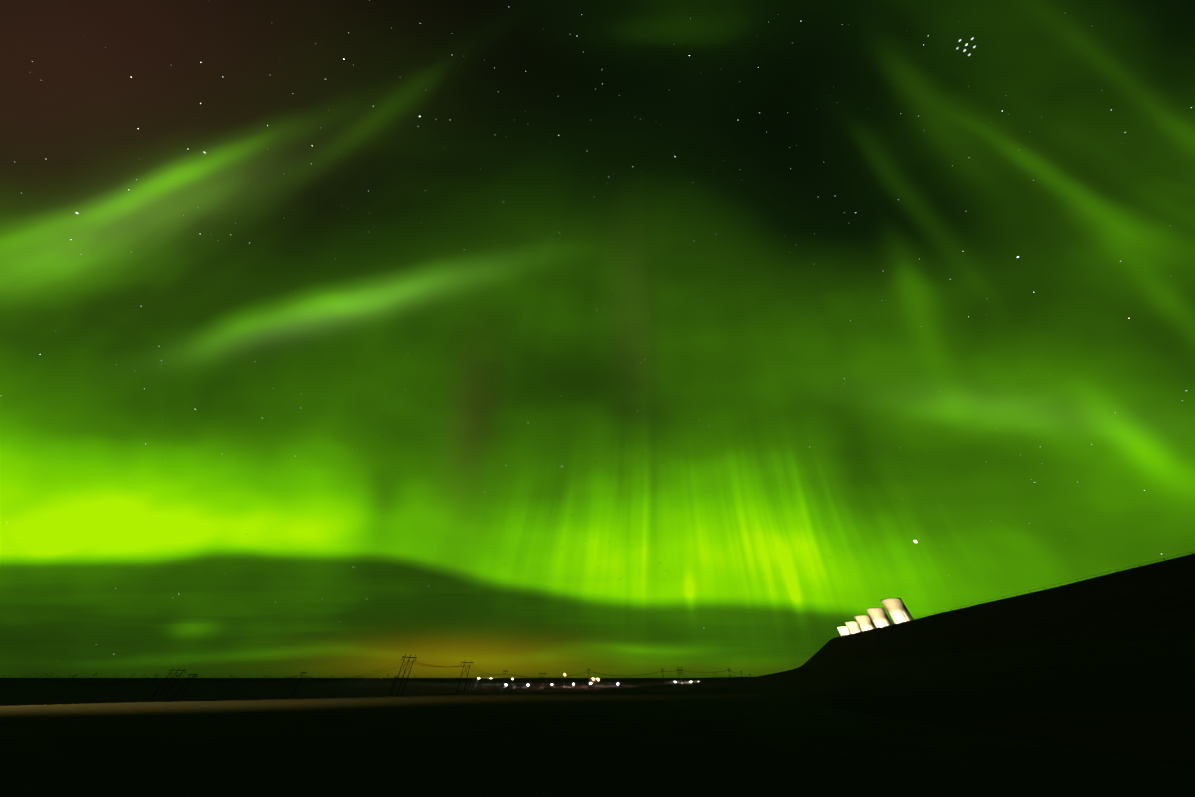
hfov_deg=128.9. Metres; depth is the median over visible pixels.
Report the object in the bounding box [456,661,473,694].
utility pole
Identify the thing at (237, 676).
shelterbelt trees
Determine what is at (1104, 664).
hill
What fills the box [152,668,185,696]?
utility pole
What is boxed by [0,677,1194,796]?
ground
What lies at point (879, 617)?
intake tower
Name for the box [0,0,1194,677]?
sky
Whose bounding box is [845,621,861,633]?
intake tower
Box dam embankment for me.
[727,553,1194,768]
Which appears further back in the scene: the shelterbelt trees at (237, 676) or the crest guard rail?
the shelterbelt trees at (237, 676)
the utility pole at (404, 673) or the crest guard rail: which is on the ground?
the utility pole at (404, 673)
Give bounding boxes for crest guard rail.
[840,551,1194,635]
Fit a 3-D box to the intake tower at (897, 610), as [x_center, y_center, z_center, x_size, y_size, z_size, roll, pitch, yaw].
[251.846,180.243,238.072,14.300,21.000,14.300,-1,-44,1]
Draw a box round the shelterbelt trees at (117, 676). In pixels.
[69,673,192,677]
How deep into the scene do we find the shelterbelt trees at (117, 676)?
1908.40 m
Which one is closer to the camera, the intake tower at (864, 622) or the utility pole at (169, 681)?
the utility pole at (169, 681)
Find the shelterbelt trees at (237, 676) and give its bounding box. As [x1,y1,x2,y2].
[194,673,284,677]
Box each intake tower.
[837,626,849,635]
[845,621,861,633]
[854,615,874,630]
[866,608,891,627]
[880,598,913,623]

